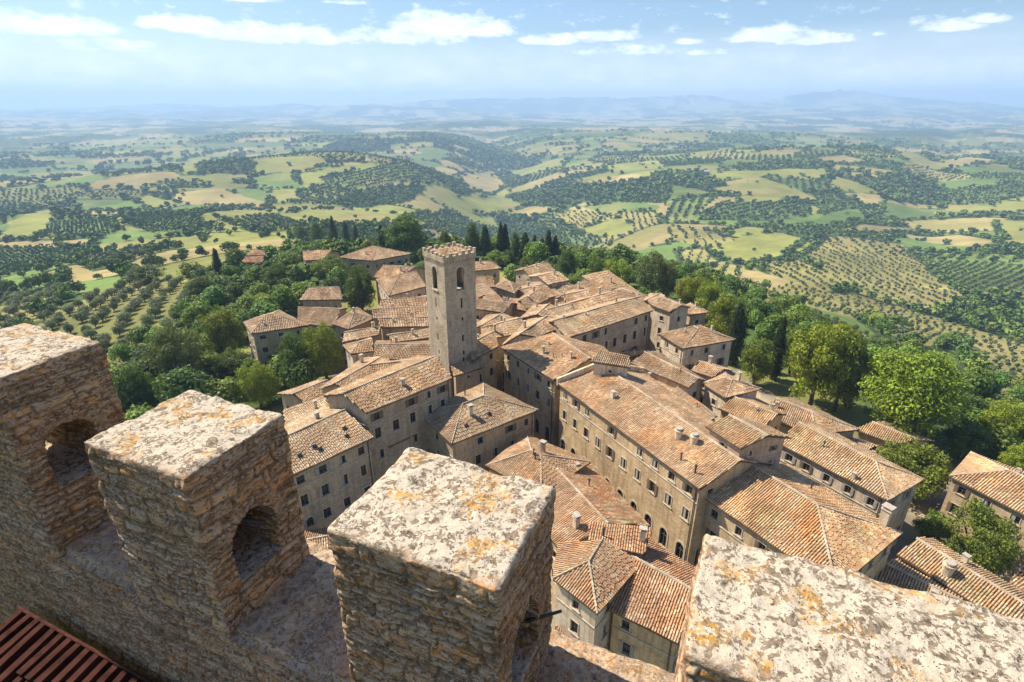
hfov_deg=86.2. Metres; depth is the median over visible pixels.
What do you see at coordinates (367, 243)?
woodland tree
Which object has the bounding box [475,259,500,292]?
town house
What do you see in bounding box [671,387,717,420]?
lean to house
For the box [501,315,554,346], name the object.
town house
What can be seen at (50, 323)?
olive tree
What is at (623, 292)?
town house
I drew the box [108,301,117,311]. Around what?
olive tree
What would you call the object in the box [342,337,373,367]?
town house
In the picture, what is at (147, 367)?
woodland tree
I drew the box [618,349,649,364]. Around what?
cottage
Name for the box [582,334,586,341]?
window
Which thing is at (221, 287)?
woodland tree
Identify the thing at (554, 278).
infill house
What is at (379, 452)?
window
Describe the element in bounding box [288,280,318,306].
woodland tree
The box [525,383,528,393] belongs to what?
window
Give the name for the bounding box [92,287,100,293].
olive tree
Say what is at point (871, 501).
window
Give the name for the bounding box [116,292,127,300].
olive tree
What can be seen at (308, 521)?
window
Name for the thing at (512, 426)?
window
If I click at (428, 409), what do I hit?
window
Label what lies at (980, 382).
woodland tree
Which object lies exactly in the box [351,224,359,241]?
cypress tree
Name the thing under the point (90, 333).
olive tree
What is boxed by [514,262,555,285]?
villa
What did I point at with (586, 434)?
window
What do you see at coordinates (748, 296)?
woodland tree
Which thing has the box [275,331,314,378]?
broadleaf tree
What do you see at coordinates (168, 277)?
olive tree
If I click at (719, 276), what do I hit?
woodland tree
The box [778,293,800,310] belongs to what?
woodland tree
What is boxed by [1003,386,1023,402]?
woodland tree
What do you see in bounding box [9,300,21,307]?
olive tree
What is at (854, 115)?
ground
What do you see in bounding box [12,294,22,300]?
olive tree
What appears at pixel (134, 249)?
olive groves
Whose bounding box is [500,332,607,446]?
palazzo
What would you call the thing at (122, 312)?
olive tree
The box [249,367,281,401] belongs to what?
woodland tree
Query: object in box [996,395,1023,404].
woodland tree
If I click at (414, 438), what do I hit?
window
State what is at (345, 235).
cypress tree
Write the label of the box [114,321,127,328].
olive tree
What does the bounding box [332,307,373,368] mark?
town house
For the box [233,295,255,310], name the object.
woodland tree
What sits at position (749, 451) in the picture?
window
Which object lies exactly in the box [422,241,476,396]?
bell tower
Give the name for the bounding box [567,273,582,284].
broadleaf tree
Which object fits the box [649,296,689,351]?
town house
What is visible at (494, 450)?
window
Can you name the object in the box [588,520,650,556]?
roof terrace house
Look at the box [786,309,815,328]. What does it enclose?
woodland tree
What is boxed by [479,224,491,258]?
cypress tree
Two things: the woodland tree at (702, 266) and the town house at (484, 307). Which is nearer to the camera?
the town house at (484, 307)
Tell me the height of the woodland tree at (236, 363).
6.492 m
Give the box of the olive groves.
[0,148,1023,382]
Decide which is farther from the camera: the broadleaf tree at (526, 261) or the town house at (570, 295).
the broadleaf tree at (526, 261)
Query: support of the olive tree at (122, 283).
on the ground
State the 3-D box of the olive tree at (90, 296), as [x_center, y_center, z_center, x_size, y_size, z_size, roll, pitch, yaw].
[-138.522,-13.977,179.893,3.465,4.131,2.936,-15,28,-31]
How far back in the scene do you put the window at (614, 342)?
98.16 m
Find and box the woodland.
[0,128,1023,402]
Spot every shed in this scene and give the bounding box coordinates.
[848,437,876,450]
[857,421,934,454]
[1009,563,1023,592]
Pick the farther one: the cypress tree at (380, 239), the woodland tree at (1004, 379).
the cypress tree at (380, 239)
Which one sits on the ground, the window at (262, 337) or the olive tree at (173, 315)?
the olive tree at (173, 315)
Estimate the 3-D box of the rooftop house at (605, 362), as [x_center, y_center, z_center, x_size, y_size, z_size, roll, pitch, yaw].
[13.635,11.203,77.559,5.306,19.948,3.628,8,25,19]
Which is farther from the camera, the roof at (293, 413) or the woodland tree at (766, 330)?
the woodland tree at (766, 330)
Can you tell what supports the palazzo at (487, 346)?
on the ground
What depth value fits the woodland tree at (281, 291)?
140.10 m
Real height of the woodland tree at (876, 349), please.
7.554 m
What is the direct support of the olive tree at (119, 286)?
on the ground
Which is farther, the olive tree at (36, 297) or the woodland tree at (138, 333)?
the olive tree at (36, 297)
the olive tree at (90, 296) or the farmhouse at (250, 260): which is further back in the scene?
the farmhouse at (250, 260)
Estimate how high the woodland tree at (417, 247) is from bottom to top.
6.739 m
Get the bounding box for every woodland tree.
[107,343,135,362]
[108,361,116,369]
[109,366,142,413]
[119,358,162,390]
[122,356,139,365]
[125,402,153,420]
[126,323,153,343]
[129,342,153,361]
[143,326,176,343]
[151,364,216,405]
[170,296,193,314]
[176,261,203,279]
[176,326,200,342]
[177,302,211,327]
[182,343,207,352]
[185,300,211,312]
[189,267,209,278]
[190,319,206,341]
[194,350,219,376]
[196,286,225,310]
[200,328,233,351]
[200,376,248,403]
[201,271,219,279]
[203,284,226,292]
[207,376,220,383]
[208,276,231,287]
[218,292,234,306]
[218,356,243,379]
[219,265,239,276]
[224,282,244,298]
[225,307,250,336]
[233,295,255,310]
[239,357,258,383]
[240,308,252,319]
[244,265,267,282]
[248,282,270,295]
[249,302,281,317]
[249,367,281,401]
[252,295,273,307]
[266,284,288,294]
[266,354,289,385]
[269,284,293,310]
[272,250,290,263]
[276,278,293,295]
[277,250,300,270]
[277,264,306,283]
[284,357,322,388]
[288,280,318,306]
[296,245,314,259]
[311,239,325,249]
[319,276,342,291]
[327,266,350,285]
[334,239,349,250]
[345,292,365,309]
[360,238,376,248]
[412,243,426,259]
[432,240,443,247]
[458,239,467,245]
[478,248,491,257]
[485,249,501,261]
[490,233,508,250]
[500,249,515,265]
[501,263,521,282]
[522,240,548,263]
[571,245,590,257]
[574,252,586,267]
[576,268,591,281]
[589,247,604,259]
[600,252,612,259]
[610,243,633,263]
[624,270,638,283]
[628,250,640,262]
[629,253,647,264]
[637,286,652,294]
[673,266,685,278]
[674,265,689,275]
[685,262,698,274]
[692,268,712,281]
[697,264,709,272]
[712,279,726,288]
[714,272,725,280]
[720,285,734,294]
[723,276,745,294]
[735,302,752,323]
[742,293,762,302]
[745,287,761,297]
[746,297,770,313]
[747,309,764,329]
[754,321,775,341]
[760,312,783,328]
[763,305,780,316]
[766,299,781,311]
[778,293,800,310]
[782,303,814,328]
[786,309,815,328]
[793,321,812,333]
[802,319,829,334]
[809,308,818,318]
[815,313,832,324]
[862,346,890,377]
[863,338,886,347]
[874,317,895,333]
[878,337,899,348]
[897,339,927,352]
[897,346,916,356]
[899,344,922,353]
[950,372,974,394]
[952,389,974,406]
[961,408,997,428]
[962,365,996,386]
[962,371,992,395]
[962,394,989,412]
[972,373,992,396]
[979,398,1002,410]
[984,424,1019,459]
[991,369,1012,388]
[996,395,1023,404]
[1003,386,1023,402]
[1003,388,1018,396]
[1012,376,1023,387]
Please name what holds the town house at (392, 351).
on the ground
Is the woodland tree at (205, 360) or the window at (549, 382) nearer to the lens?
the window at (549, 382)
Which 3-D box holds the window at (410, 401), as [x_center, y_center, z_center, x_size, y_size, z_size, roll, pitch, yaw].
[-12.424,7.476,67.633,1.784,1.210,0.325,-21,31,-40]
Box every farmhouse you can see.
[242,256,266,265]
[246,249,264,255]
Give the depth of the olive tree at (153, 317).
144.76 m
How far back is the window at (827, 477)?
66.24 m
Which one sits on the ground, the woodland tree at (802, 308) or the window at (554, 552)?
the woodland tree at (802, 308)
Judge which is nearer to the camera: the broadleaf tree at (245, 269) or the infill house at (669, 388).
the infill house at (669, 388)
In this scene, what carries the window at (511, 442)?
in the town house at (481, 425)
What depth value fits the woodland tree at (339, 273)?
159.81 m
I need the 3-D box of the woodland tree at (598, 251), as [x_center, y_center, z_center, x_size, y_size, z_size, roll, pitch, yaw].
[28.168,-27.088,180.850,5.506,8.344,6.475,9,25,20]
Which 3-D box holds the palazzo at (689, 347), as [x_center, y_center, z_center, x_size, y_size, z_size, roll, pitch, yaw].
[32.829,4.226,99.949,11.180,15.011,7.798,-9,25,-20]
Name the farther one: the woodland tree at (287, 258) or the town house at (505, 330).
the woodland tree at (287, 258)
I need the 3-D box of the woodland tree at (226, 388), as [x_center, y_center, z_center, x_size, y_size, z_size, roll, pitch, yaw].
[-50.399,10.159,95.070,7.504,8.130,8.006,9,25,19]
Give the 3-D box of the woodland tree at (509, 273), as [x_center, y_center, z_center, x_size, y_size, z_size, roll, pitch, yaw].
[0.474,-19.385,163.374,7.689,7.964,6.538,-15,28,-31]
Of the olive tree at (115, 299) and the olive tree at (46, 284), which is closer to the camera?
the olive tree at (115, 299)
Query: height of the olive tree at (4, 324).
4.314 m
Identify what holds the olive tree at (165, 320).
on the ground
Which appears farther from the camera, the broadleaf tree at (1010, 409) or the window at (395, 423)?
the broadleaf tree at (1010, 409)
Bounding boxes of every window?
[259,334,266,339]
[262,346,269,353]
[295,473,307,486]
[299,492,311,508]
[303,514,317,529]
[315,462,330,476]
[318,481,332,497]
[322,505,333,520]
[337,453,347,466]
[340,472,350,487]
[343,495,351,509]
[357,444,366,457]
[359,463,368,477]
[363,484,370,492]
[371,410,382,422]
[374,425,383,440]
[376,447,385,460]
[392,417,401,432]
[406,396,417,407]
[409,410,417,424]
[411,432,419,444]
[424,389,432,400]
[425,403,432,417]
[434,430,439,442]
[437,383,447,394]
[440,398,445,406]
[473,453,483,465]
[475,435,485,445]
[489,366,494,377]
[491,446,499,458]
[505,423,516,433]
[506,370,510,380]
[508,439,514,446]
[515,376,519,387]
[523,417,529,427]
[525,365,529,375]
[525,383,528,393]
[534,372,540,381]
[534,389,539,401]
[545,379,550,388]
[545,396,550,408]
[552,549,556,560]
[561,409,566,421]
[562,390,567,400]
[568,617,578,638]
[569,597,579,613]
[572,398,578,409]
[572,417,576,430]
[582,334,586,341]
[582,426,588,440]
[584,407,589,418]
[592,330,599,338]
[594,435,600,449]
[601,620,608,640]
[602,327,607,335]
[603,340,608,348]
[603,600,611,616]
[605,445,613,460]
[607,425,615,437]
[612,337,616,347]
[618,617,630,633]
[618,640,633,657]
[619,456,626,471]
[622,333,626,343]
[632,330,636,340]
[632,467,640,482]
[635,446,642,459]
[642,326,646,336]
[646,478,657,495]
[650,457,658,471]
[662,491,672,508]
[666,469,675,484]
[679,505,689,522]
[682,482,694,497]
[685,363,693,369]
[688,349,693,356]
[692,390,697,398]
[703,347,708,353]
[705,486,714,499]
[705,527,718,536]
[708,507,719,522]
[710,397,716,407]
[716,357,724,365]
[720,344,725,350]
[732,524,742,539]
[746,449,753,456]
[754,539,768,550]
[769,444,777,451]
[781,451,795,464]
[799,461,812,473]
[820,472,832,484]
[840,483,853,496]
[863,495,877,508]
[865,558,874,571]
[880,546,888,558]
[890,498,897,505]
[903,488,912,499]
[945,501,961,516]
[953,484,969,497]
[982,498,992,507]
[1007,512,1022,526]
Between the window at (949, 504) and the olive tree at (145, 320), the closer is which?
the window at (949, 504)
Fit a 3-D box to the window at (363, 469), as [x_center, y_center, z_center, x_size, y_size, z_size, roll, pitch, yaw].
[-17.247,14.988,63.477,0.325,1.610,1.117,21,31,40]
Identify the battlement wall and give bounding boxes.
[0,323,1023,681]
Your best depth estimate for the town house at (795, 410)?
78.56 m
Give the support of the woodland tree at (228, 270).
on the ground
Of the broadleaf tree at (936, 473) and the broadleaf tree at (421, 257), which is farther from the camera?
the broadleaf tree at (421, 257)
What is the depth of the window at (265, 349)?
109.46 m
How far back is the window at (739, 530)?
53.40 m
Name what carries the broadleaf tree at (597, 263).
on the ground
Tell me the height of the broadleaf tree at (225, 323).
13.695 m
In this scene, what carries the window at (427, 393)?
in the long house at (393, 404)
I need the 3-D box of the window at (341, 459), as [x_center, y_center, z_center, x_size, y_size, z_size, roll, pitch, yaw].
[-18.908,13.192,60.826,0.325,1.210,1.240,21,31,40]
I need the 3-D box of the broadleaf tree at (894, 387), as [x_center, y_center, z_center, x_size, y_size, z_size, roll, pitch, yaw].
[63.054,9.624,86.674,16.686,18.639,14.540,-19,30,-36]
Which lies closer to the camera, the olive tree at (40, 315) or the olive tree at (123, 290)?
the olive tree at (40, 315)
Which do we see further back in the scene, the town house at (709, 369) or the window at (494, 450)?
the town house at (709, 369)
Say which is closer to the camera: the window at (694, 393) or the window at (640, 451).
the window at (640, 451)
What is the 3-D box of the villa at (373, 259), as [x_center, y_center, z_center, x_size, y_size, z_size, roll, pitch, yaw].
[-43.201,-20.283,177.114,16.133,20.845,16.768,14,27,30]
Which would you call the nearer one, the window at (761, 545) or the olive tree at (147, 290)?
the window at (761, 545)
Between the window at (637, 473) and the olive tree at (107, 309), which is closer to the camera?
the window at (637, 473)
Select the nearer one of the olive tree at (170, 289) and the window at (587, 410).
the window at (587, 410)
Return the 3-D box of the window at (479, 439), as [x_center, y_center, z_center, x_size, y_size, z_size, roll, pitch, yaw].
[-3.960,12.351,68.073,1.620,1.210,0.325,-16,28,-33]
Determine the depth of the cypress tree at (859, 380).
96.15 m
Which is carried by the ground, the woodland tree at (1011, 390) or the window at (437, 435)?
the woodland tree at (1011, 390)
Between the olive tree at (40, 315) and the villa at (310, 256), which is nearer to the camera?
the olive tree at (40, 315)
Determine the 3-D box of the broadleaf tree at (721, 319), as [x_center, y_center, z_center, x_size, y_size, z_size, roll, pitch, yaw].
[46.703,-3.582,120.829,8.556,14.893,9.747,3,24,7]
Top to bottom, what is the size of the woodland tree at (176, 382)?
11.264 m
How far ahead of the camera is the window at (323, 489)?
60.41 m
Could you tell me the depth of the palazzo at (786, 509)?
51.66 m
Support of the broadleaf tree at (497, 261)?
on the ground
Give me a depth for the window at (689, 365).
95.33 m
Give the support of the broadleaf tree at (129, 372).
on the ground
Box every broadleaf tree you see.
[112,363,159,412]
[124,263,166,282]
[138,319,203,387]
[182,275,213,295]
[195,304,246,355]
[204,354,236,380]
[221,347,245,364]
[224,248,247,264]
[234,361,279,407]
[240,265,260,277]
[245,292,269,303]
[259,262,286,287]
[268,352,278,363]
[269,293,290,311]
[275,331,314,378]
[289,298,302,311]
[294,225,307,238]
[300,321,344,378]
[309,220,324,240]
[309,253,348,279]
[343,263,375,310]
[379,213,425,251]
[417,244,431,260]
[439,230,451,246]
[464,222,479,254]
[486,253,509,265]
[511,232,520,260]
[518,257,534,267]
[557,249,578,274]
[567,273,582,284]
[586,253,603,272]
[601,258,632,280]
[634,249,673,292]
[660,260,677,297]
[674,275,706,305]
[693,279,721,326]
[705,293,746,335]
[739,337,775,384]
[782,327,802,373]
[783,320,866,405]
[817,327,877,412]
[854,346,971,439]
[876,434,952,500]
[911,508,955,543]
[936,496,1023,576]
[939,417,996,460]
[975,400,1023,444]
[995,443,1023,470]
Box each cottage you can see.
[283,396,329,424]
[304,527,330,549]
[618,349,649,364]
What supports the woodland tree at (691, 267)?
on the ground
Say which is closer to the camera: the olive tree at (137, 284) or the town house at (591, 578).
the town house at (591, 578)
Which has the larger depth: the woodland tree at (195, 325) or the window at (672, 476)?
the woodland tree at (195, 325)
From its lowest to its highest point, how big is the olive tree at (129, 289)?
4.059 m
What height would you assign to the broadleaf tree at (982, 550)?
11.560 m
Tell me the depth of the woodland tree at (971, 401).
97.24 m
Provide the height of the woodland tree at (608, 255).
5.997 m
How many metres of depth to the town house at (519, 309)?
112.54 m
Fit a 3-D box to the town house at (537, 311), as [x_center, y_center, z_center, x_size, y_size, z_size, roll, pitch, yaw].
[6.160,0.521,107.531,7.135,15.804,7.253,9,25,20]
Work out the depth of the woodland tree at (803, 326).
128.74 m
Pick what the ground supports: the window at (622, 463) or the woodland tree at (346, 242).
the woodland tree at (346, 242)
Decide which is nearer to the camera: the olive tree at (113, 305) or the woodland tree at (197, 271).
the olive tree at (113, 305)
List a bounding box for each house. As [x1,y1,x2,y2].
[243,309,308,367]
[277,379,328,408]
[284,408,374,530]
[297,306,347,365]
[299,285,342,307]
[319,353,391,393]
[323,355,452,481]
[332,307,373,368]
[342,321,381,354]
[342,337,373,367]
[366,358,408,375]
[372,303,427,325]
[373,263,426,304]
[373,336,430,360]
[376,268,425,300]
[377,311,428,340]
[378,293,426,307]
[387,328,428,341]
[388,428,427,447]
[425,382,537,471]
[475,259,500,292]
[475,276,494,288]
[476,283,502,300]
[476,290,484,298]
[476,297,517,319]
[477,312,512,334]
[481,317,522,391]
[485,433,590,487]
[494,278,520,300]
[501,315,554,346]
[508,295,535,316]
[517,286,548,309]
[518,281,559,304]
[521,301,555,320]
[528,270,568,286]
[547,299,574,314]
[550,461,649,606]
[552,538,644,649]
[554,283,572,294]
[555,289,591,303]
[555,625,565,633]
[562,279,615,294]
[567,287,621,309]
[582,270,638,291]
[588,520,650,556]
[591,350,630,377]
[609,539,694,673]
[613,287,648,301]
[630,351,706,401]
[643,293,664,349]
[648,372,690,395]
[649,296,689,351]
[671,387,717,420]
[686,302,708,326]
[691,355,731,403]
[703,371,761,421]
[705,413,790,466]
[717,396,786,430]
[769,397,860,438]
[779,421,924,547]
[873,558,962,599]
[896,536,1023,618]
[939,451,1023,574]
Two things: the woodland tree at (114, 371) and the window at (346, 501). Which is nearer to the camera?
the window at (346, 501)
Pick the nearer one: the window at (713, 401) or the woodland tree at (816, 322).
the window at (713, 401)
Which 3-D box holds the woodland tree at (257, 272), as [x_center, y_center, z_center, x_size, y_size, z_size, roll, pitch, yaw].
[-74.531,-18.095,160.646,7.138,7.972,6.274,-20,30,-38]
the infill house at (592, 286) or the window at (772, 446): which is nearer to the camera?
the window at (772, 446)
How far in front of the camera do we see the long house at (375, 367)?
84.44 m
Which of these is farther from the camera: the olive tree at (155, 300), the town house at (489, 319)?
the olive tree at (155, 300)
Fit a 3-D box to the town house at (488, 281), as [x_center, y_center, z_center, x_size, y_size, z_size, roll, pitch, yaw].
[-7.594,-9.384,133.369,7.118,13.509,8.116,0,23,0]
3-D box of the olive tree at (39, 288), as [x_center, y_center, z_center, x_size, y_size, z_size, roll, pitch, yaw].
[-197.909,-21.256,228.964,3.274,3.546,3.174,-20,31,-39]
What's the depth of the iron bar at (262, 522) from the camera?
3.90 m
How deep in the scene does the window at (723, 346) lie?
96.56 m
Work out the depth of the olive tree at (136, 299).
163.03 m
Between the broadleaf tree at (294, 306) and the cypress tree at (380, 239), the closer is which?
the broadleaf tree at (294, 306)
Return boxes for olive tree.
[0,305,10,313]
[0,320,11,328]
[1,295,11,300]
[1,314,9,321]
[3,299,12,305]
[6,305,19,314]
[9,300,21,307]
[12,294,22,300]
[13,312,27,318]
[19,303,29,309]
[21,291,30,296]
[25,308,36,314]
[27,289,36,294]
[30,295,42,300]
[34,286,43,292]
[36,311,47,319]
[42,309,50,315]
[43,282,51,287]
[43,290,54,298]
[43,318,57,329]
[45,303,57,312]
[49,314,65,324]
[60,322,73,333]
[62,304,74,315]
[72,299,83,307]
[72,310,87,321]
[77,305,92,311]
[77,308,90,315]
[80,323,92,332]
[82,329,97,338]
[84,293,96,301]
[88,316,99,326]
[89,300,98,309]
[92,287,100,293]
[92,296,105,305]
[92,309,107,320]
[95,332,111,341]
[99,304,111,313]
[99,339,110,350]
[100,291,109,300]
[104,288,113,296]
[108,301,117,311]
[109,324,124,335]
[110,296,121,302]
[113,282,122,289]
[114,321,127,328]
[115,310,130,317]
[115,313,132,321]
[115,337,129,345]
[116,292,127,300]
[117,279,125,288]
[117,289,127,293]
[123,306,135,313]
[123,332,135,341]
[124,285,135,294]
[127,300,140,308]
[129,297,143,303]
[132,280,142,289]
[137,291,150,301]
[138,312,156,321]
[140,315,152,325]
[144,287,153,297]
[146,306,160,316]
[147,298,162,306]
[150,302,162,308]
[151,282,159,289]
[152,295,166,303]
[158,292,167,297]
[159,317,174,326]
[162,274,171,281]
[164,287,173,293]
[167,282,176,288]
[168,311,179,319]
[175,294,187,300]
[179,292,191,297]
[1008,370,1016,375]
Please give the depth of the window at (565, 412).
75.71 m
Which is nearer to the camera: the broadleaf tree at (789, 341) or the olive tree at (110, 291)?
the broadleaf tree at (789, 341)
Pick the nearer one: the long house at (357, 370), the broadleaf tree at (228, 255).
the long house at (357, 370)
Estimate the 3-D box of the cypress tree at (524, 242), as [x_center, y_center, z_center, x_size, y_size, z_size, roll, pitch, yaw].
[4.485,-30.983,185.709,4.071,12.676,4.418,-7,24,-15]
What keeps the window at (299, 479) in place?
in the town house at (332, 466)
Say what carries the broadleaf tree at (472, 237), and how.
on the ground
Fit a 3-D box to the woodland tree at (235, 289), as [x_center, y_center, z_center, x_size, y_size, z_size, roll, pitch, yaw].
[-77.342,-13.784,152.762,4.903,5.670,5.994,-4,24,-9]
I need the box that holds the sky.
[0,0,1023,109]
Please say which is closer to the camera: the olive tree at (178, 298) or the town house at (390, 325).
the town house at (390, 325)
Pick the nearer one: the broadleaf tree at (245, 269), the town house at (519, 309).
the town house at (519, 309)
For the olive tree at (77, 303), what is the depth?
173.60 m
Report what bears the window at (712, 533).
in the palazzo at (786, 509)
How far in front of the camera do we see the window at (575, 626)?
48.10 m
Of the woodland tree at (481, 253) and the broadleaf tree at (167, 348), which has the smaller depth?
the broadleaf tree at (167, 348)
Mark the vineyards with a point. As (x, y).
(146, 218)
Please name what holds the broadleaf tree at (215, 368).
on the ground
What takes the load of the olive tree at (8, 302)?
on the ground
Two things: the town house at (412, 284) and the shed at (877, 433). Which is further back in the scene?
the town house at (412, 284)
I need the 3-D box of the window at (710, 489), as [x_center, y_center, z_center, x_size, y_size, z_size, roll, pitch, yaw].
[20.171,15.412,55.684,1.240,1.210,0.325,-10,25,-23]
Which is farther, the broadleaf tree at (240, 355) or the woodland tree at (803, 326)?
the woodland tree at (803, 326)
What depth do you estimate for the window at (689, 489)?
56.26 m
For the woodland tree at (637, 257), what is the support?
on the ground
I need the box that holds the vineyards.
[0,149,1023,294]
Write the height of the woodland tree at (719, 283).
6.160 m
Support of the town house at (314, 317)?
on the ground
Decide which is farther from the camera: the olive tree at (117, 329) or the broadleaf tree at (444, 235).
the broadleaf tree at (444, 235)
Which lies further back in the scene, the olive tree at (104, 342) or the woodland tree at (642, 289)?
the woodland tree at (642, 289)
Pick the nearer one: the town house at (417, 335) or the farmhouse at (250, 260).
the town house at (417, 335)
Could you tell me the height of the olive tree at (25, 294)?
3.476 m
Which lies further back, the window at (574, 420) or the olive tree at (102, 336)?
the olive tree at (102, 336)
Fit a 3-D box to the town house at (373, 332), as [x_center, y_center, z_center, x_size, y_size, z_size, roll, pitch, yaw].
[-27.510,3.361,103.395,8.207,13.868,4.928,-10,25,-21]
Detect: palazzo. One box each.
[470,331,498,388]
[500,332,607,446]
[547,296,652,352]
[557,363,772,566]
[659,325,735,370]
[695,463,902,578]
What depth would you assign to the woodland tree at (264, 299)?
137.62 m
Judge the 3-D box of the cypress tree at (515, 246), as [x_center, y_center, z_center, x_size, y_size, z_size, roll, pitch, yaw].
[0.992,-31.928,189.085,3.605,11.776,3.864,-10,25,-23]
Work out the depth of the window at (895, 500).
62.06 m
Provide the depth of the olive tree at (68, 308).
165.44 m
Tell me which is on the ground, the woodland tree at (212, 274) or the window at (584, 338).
the woodland tree at (212, 274)
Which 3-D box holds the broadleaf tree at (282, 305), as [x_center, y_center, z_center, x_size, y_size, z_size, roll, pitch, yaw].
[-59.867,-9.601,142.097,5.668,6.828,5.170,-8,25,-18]
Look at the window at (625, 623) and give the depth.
46.80 m
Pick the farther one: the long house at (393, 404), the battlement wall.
the long house at (393, 404)
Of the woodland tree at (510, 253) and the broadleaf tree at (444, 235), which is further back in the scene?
the broadleaf tree at (444, 235)
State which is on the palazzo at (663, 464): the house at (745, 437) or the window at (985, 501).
the house at (745, 437)
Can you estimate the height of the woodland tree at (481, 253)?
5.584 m
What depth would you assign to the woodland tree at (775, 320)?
129.12 m
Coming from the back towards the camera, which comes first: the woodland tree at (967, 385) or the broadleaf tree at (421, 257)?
the broadleaf tree at (421, 257)
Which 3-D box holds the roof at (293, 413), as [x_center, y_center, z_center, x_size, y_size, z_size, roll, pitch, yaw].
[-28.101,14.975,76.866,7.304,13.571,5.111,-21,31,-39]
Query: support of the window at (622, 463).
in the palazzo at (663, 464)
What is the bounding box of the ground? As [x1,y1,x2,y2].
[0,89,1023,628]
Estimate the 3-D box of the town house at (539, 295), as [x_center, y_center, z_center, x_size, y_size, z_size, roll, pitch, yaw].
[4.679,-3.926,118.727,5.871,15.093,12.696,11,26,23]
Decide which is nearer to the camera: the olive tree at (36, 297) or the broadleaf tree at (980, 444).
the broadleaf tree at (980, 444)
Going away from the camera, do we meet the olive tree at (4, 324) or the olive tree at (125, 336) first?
the olive tree at (125, 336)
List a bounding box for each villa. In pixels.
[301,249,340,266]
[340,246,411,278]
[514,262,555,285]
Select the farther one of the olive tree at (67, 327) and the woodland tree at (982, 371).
the olive tree at (67, 327)
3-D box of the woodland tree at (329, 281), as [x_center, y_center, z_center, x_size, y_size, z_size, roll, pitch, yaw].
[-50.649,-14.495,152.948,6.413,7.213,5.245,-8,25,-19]
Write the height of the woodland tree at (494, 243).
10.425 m
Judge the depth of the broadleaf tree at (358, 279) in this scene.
138.78 m
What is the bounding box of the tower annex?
[450,357,481,394]
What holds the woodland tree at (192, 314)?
on the ground
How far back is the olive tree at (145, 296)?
167.72 m
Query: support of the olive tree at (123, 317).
on the ground
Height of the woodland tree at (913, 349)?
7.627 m
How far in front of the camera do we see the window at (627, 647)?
47.70 m
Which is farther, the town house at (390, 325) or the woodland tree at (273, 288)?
the woodland tree at (273, 288)
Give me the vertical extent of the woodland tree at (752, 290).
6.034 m
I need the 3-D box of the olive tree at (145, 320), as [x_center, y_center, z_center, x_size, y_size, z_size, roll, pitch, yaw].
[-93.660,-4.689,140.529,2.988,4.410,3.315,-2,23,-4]
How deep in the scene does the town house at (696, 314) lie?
115.00 m
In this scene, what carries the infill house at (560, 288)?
on the ground
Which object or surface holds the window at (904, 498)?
in the long house at (863, 478)
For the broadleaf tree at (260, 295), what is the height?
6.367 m
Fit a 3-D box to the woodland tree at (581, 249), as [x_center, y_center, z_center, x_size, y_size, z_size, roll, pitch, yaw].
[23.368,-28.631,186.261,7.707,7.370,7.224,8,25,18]
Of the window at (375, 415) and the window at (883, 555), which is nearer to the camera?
the window at (883, 555)
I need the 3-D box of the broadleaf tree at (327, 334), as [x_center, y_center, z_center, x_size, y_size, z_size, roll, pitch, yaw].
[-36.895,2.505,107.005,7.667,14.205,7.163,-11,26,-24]
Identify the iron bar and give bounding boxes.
[240,517,265,525]
[521,609,561,623]
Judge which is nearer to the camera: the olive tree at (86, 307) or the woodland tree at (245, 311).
the woodland tree at (245, 311)
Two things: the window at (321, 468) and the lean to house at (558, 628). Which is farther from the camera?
the window at (321, 468)
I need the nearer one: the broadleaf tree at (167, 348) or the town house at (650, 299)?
the broadleaf tree at (167, 348)
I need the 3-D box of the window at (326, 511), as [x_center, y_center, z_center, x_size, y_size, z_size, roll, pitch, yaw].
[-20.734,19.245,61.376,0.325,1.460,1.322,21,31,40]
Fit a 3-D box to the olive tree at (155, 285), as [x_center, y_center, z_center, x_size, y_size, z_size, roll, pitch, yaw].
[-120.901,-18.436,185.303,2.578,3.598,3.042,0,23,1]
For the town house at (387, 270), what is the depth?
143.36 m
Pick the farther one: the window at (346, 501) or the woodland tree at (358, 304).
the woodland tree at (358, 304)
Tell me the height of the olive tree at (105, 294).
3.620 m
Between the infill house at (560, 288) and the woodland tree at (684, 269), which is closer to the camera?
the infill house at (560, 288)
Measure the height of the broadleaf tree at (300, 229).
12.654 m
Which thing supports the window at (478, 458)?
in the town house at (481, 425)
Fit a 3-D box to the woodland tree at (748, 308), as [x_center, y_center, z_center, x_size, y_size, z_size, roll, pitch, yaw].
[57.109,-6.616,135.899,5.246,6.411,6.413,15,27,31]
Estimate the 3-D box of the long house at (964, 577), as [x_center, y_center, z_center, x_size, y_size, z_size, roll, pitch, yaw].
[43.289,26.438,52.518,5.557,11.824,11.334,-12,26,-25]
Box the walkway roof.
[0,606,153,681]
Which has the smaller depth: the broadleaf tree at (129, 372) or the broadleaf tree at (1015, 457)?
the broadleaf tree at (1015, 457)
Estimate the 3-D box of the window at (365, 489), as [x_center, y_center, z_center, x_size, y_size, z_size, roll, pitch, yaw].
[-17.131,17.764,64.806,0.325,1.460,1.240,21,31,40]
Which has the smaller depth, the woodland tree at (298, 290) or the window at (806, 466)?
the window at (806, 466)
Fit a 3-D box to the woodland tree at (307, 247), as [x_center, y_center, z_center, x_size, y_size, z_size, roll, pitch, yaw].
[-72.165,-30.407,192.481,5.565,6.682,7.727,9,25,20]
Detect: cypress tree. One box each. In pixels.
[211,247,223,275]
[328,216,338,239]
[341,220,350,242]
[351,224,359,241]
[378,224,384,247]
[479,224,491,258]
[496,221,504,251]
[502,223,509,252]
[519,232,530,263]
[544,229,552,256]
[552,235,559,255]
[726,301,746,366]
[767,316,787,380]
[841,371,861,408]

